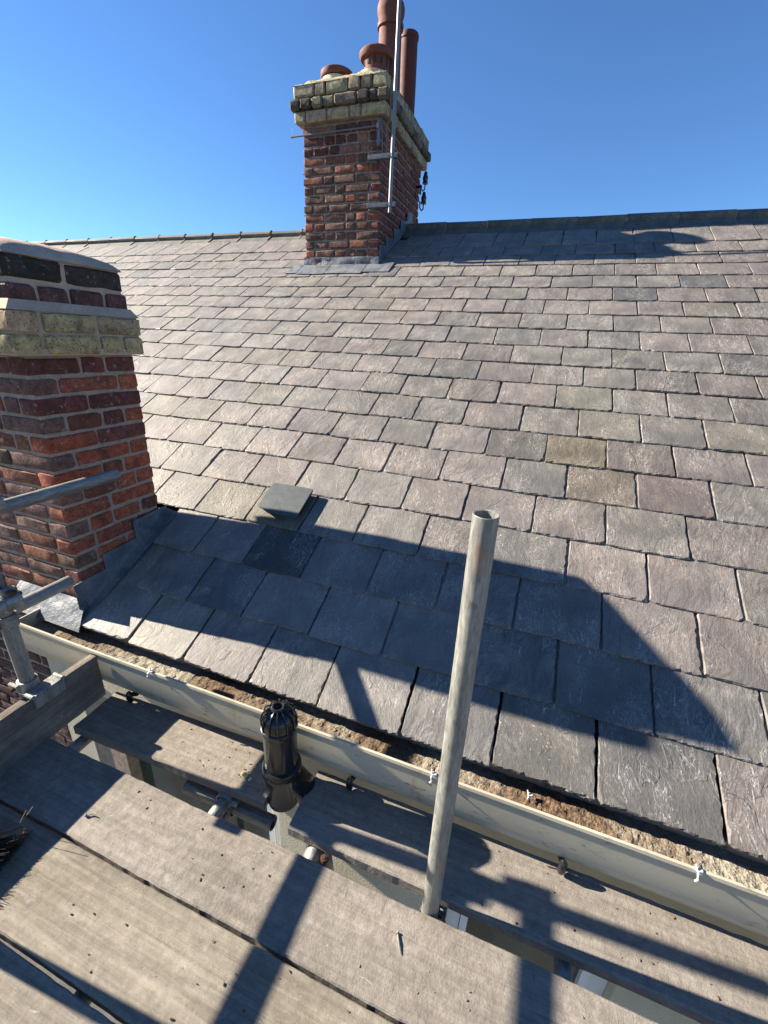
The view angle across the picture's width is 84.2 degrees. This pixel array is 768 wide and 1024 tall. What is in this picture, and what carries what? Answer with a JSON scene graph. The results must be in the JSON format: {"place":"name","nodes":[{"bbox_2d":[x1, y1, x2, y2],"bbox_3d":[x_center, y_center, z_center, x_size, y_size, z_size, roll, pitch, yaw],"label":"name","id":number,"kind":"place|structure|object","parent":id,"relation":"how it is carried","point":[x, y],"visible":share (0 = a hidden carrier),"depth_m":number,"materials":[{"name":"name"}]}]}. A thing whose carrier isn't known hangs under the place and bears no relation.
{"place":"outdoors","nodes":[
{"label":"outdoors","id":0,"kind":"place"},
{"bbox_2d":[182,780,276,831],"bbox_3d":[-0.567,1.065,1.552,0.380,0.048,0.048,10,35,17],"label":"scaffold tube","id":1,"kind":"object","parent":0,"point":[257,816],"visible":0.88,"depth_m":1.52,"materials":[{"name":"metal"}]},
{"bbox_2d":[216,792,240,820],"bbox_3d":[-0.557,1.047,1.525,0.085,0.123,0.085,10,23,18],"label":"scaffold coupler","id":2,"kind":"object","parent":1,"relation":"attached to","point":[233,802],"visible":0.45,"depth_m":1.50,"materials":[{"name":"silver metal"}]},
{"bbox_2d":[0,917,459,1023],"bbox_3d":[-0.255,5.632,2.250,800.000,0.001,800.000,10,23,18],"label":"ground","id":3,"kind":"structure","parent":0,"point":[73,990],"depth_m":4.27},
{"bbox_2d":[0,572,56,740],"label":"scaffold tube","id":4,"kind":"object","parent":3,"relation":"on","point":[18,653],"depth_m":1.53,"materials":[{"name":"metal"}]},
{"bbox_2d":[0,599,7,613],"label":"scaffold tube","id":5,"kind":"object","parent":4,"relation":"attached to","point":[3,607],"visible":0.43,"depth_m":1.40,"materials":[{"name":"metal"}]},
{"bbox_2d":[0,585,24,612],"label":"scaffold coupler","id":6,"kind":"object","parent":5,"relation":"attached to","point":[11,597],"visible":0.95,"depth_m":1.42,"materials":[{"name":"silver metal"}]},
{"bbox_2d":[0,610,19,630],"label":"scaffold coupler","id":7,"kind":"object","parent":4,"relation":"attached to","point":[12,621],"visible":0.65,"depth_m":1.48,"materials":[{"name":"silver metal"}]},
{"bbox_2d":[15,576,73,613],"bbox_3d":[-1.349,0.345,1.579,0.048,0.048,0.372,10,23,18],"label":"scaffold tube","id":8,"kind":"object","parent":7,"relation":"attached to","point":[47,591],"visible":0.79,"depth_m":1.64,"materials":[{"name":"metal"}]},
{"bbox_2d":[7,672,65,709],"bbox_3d":[-1.316,0.661,1.612,0.125,0.088,0.138,10,23,18],"label":"toe board clamp","id":9,"kind":"object","parent":4,"relation":"attached to","point":[42,693],"visible":0.91,"depth_m":1.59,"materials":[{"name":"metal"}]},
{"bbox_2d":[260,699,333,870],"bbox_3d":[-0.369,2.914,2.337,0.314,4.970,0.146,-14,27,-36],"label":"vent pipe","id":10,"kind":"object","parent":3,"relation":"on","point":[289,780],"visible":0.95,"depth_m":1.40,"materials":[{"name":"black plastic"}]},
{"bbox_2d":[0,0,767,1023],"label":"terraced house","id":11,"kind":"structure","parent":3,"relation":"on","point":[330,428],"depth_m":2.07,"materials":[{"name":"stone"}]},
{"bbox_2d":[139,760,280,845],"bbox_3d":[-1.083,1.841,2.513,1.236,1.770,0.078,10,23,18],"label":"window","id":12,"kind":"structure","parent":11,"relation":"in","point":[171,783],"depth_m":2.43,"materials":[{"name":"white plastic"}]},
{"bbox_2d":[291,117,380,145],"bbox_3d":[-0.461,-3.511,3.982,0.915,0.205,0.048,10,23,18],"label":"old aerial bracket","id":13,"kind":"object","parent":11,"relation":"attached to","point":[378,125],"visible":1,"depth_m":3.88,"materials":[{"name":"metal"}]},
{"bbox_2d":[367,0,401,212],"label":"aerial mast","id":14,"kind":"object","parent":11,"relation":"attached to","point":[391,157],"visible":1,"depth_m":3.81,"materials":[{"name":"metal"}]},
{"bbox_2d":[381,96,390,152],"bbox_3d":[0.006,-3.440,3.808,0.121,0.421,0.030,18,26,33],"label":"looped cable","id":15,"kind":"object","parent":11,"relation":"attached to","point":[386,128],"visible":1,"depth_m":3.81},
{"bbox_2d":[34,621,767,892],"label":"gutter silt","id":16,"kind":"object","parent":11,"relation":"on","point":[703,856],"visible":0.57,"depth_m":1.43,"materials":[{"name":"brown soil"}]},
{"bbox_2d":[527,790,532,799],"bbox_3d":[0.462,0.898,1.347,0.020,0.017,0.026,10,23,18],"label":"gutter clip","id":17,"kind":"object","parent":16,"relation":"on","point":[529,794],"visible":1,"depth_m":1.35,"materials":[{"name":"white plastic"}]},
{"bbox_2d":[416,171,427,210],"bbox_3d":[0.422,-3.675,4.883,0.158,0.380,0.066,10,23,18],"label":"insulator bracket","id":18,"kind":"object","parent":11,"relation":"attached to","point":[424,183],"visible":0.98,"depth_m":4.87,"materials":[{"name":"black plastic"}]},
{"bbox_2d":[429,769,436,782],"bbox_3d":[0.153,0.826,1.327,0.021,0.037,0.026,10,23,18],"label":"gutter clip","id":19,"kind":"object","parent":11,"relation":"attached to","point":[433,773],"visible":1,"depth_m":1.32,"materials":[{"name":"white plastic"}]},
{"bbox_2d":[445,908,607,995],"bbox_3d":[0.591,2.134,1.969,0.666,1.770,0.078,10,23,18],"label":"window","id":20,"kind":"structure","parent":11,"relation":"in","point":[593,983],"depth_m":1.88,"materials":[{"name":"white plastic"}]},
{"bbox_2d":[694,864,703,881],"bbox_3d":[0.822,0.945,1.111,0.021,0.037,0.026,10,23,18],"label":"gutter clip","id":21,"kind":"object","parent":11,"relation":"attached to","point":[699,870],"visible":1,"depth_m":1.11,"materials":[{"name":"white plastic"}]},
{"bbox_2d":[421,509,499,918],"bbox_3d":[0.061,2.690,1.836,0.048,5.792,0.048,10,23,18],"label":"scaffold tube","id":22,"kind":"object","parent":3,"relation":"on","point":[482,542],"visible":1,"depth_m":0.89,"materials":[{"name":"metal"}]},
{"bbox_2d":[419,905,446,922],"bbox_3d":[0.146,1.174,1.246,0.085,0.085,0.123,10,23,18],"label":"scaffold coupler","id":23,"kind":"object","parent":22,"relation":"attached to","point":[442,912],"visible":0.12,"depth_m":1.24,"materials":[{"name":"silver metal"}]},
{"bbox_2d":[0,0,767,241],"label":"sky","id":24,"kind":"structure","parent":0,"point":[119,118],"materials":[{"name":"blue"}]},
{"bbox_2d":[288,770,767,1023],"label":"scaffold board","id":25,"kind":"object","parent":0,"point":[692,956],"visible":0.95,"depth_m":1.21,"materials":[{"name":"wood"}]},
{"bbox_3d":[-1.338,0.020,1.351,0.123,0.085,0.085,10,23,18],"label":"scaffold coupler","id":26,"kind":"object","parent":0,"visible":0},
{"bbox_2d":[0,469,120,514],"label":"scaffold tube","id":27,"kind":"object","parent":26,"relation":"attached to","point":[21,501],"visible":1,"depth_m":1.62,"materials":[{"name":"metal"}]},
{"bbox_3d":[-1.272,-0.032,1.327,0.123,0.085,0.085,10,23,18],"label":"scaffold coupler","id":28,"kind":"object","parent":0,"visible":0},
{"bbox_2d":[0,496,5,508],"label":"scaffold tube","id":29,"kind":"object","parent":28,"relation":"attached to","point":[2,504],"visible":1,"depth_m":1.35,"materials":[{"name":"metal"}]},
{"bbox_3d":[-0.092,1.713,-0.017,4.200,0.048,0.048,10,35,18],"label":"scaffold tube","id":30,"kind":"object","parent":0,"visible":0},
{"bbox_2d":[67,735,91,751],"bbox_3d":[-1.407,1.113,1.198,0.048,0.048,1.590,10,23,18],"label":"scaffold tube","id":31,"kind":"object","parent":30,"relation":"on","point":[79,743],"visible":0.09,"depth_m":1.68,"materials":[{"name":"silver metal"}]},
{"bbox_2d":[0,941,115,1023],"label":"scaffold board","id":32,"kind":"object","parent":31,"relation":"on","point":[30,993],"visible":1,"depth_m":1.00,"materials":[{"name":"wood"}]},
{"bbox_2d":[73,692,267,809],"bbox_3d":[-0.791,0.904,1.664,0.876,0.039,0.202,9,23,16],"label":"scaffold board","id":33,"kind":"object","parent":31,"relation":"on","point":[149,733],"visible":0.92,"depth_m":1.64,"materials":[{"name":"wood"}]},
{"bbox_2d":[240,771,247,778],"bbox_3d":[-0.502,0.945,1.530,0.026,0.011,0.018,15,25,28],"label":"stone chip","id":34,"kind":"object","parent":33,"relation":"on","point":[243,774],"visible":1,"depth_m":1.53,"materials":[{"name":"beige stone"}]},
{"bbox_2d":[0,803,392,1023],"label":"scaffold board","id":35,"kind":"object","parent":31,"relation":"on","point":[48,878],"visible":0.98,"depth_m":1.09,"materials":[{"name":"wood"}]},
{"bbox_2d":[0,807,33,871],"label":"broom","id":36,"kind":"object","parent":35,"relation":"on","point":[10,839],"visible":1,"depth_m":1.28,"materials":[{"name":"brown wood"}]},
{"bbox_2d":[0,738,658,1023],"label":"scaffold board","id":37,"kind":"object","parent":31,"relation":"on","point":[327,927],"visible":0.89,"depth_m":1.18,"materials":[{"name":"wood"}]},
{"bbox_2d":[0,654,105,775],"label":"toe board","id":38,"kind":"object","parent":37,"relation":"on","point":[26,727],"visible":0.96,"depth_m":1.62,"materials":[{"name":"wood"}]},
{"bbox_2d":[70,728,719,1019],"bbox_3d":[0.081,1.138,1.121,2.047,0.003,0.682,10,23,18],"label":"grit","id":39,"kind":"object","parent":37,"relation":"on","point":[573,929],"visible":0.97,"depth_m":1.17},
{"bbox_2d":[396,931,400,953],"bbox_3d":[0.039,1.134,1.120,0.009,0.009,0.044,-1,22,-8],"label":"loose nail","id":40,"kind":"object","parent":37,"relation":"on","point":[397,932],"visible":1,"depth_m":1.12,"materials":[{"name":"metal"}]},
{"bbox_2d":[74,797,228,1004],"bbox_3d":[-0.801,1.257,0.908,0.048,0.048,1.400,10,23,18],"label":"scaffold tube","id":41,"kind":"object","parent":30,"relation":"on","point":[219,808],"visible":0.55,"depth_m":1.46,"materials":[{"name":"silver metal"}]},
{"bbox_2d":[304,845,321,861],"bbox_3d":[-0.418,1.286,0.877,0.048,0.048,1.590,10,23,18],"label":"scaffold tube","id":42,"kind":"object","parent":30,"relation":"on","point":[312,853],"visible":0.07,"depth_m":1.35,"materials":[{"name":"silver metal"}]},
{"bbox_2d":[303,845,328,867],"bbox_3d":[-0.225,1.141,1.362,0.085,0.123,0.085,10,23,18],"label":"scaffold coupler","id":43,"kind":"object","parent":42,"relation":"attached to","point":[323,859],"visible":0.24,"depth_m":1.34,"materials":[{"name":"metal"}]},
{"bbox_2d":[553,957,572,982],"bbox_3d":[0.286,1.409,0.648,0.048,0.048,1.590,10,23,18],"label":"scaffold tube","id":44,"kind":"object","parent":30,"relation":"on","point":[562,968],"visible":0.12,"depth_m":1.12,"materials":[{"name":"silver metal"}]}
]}

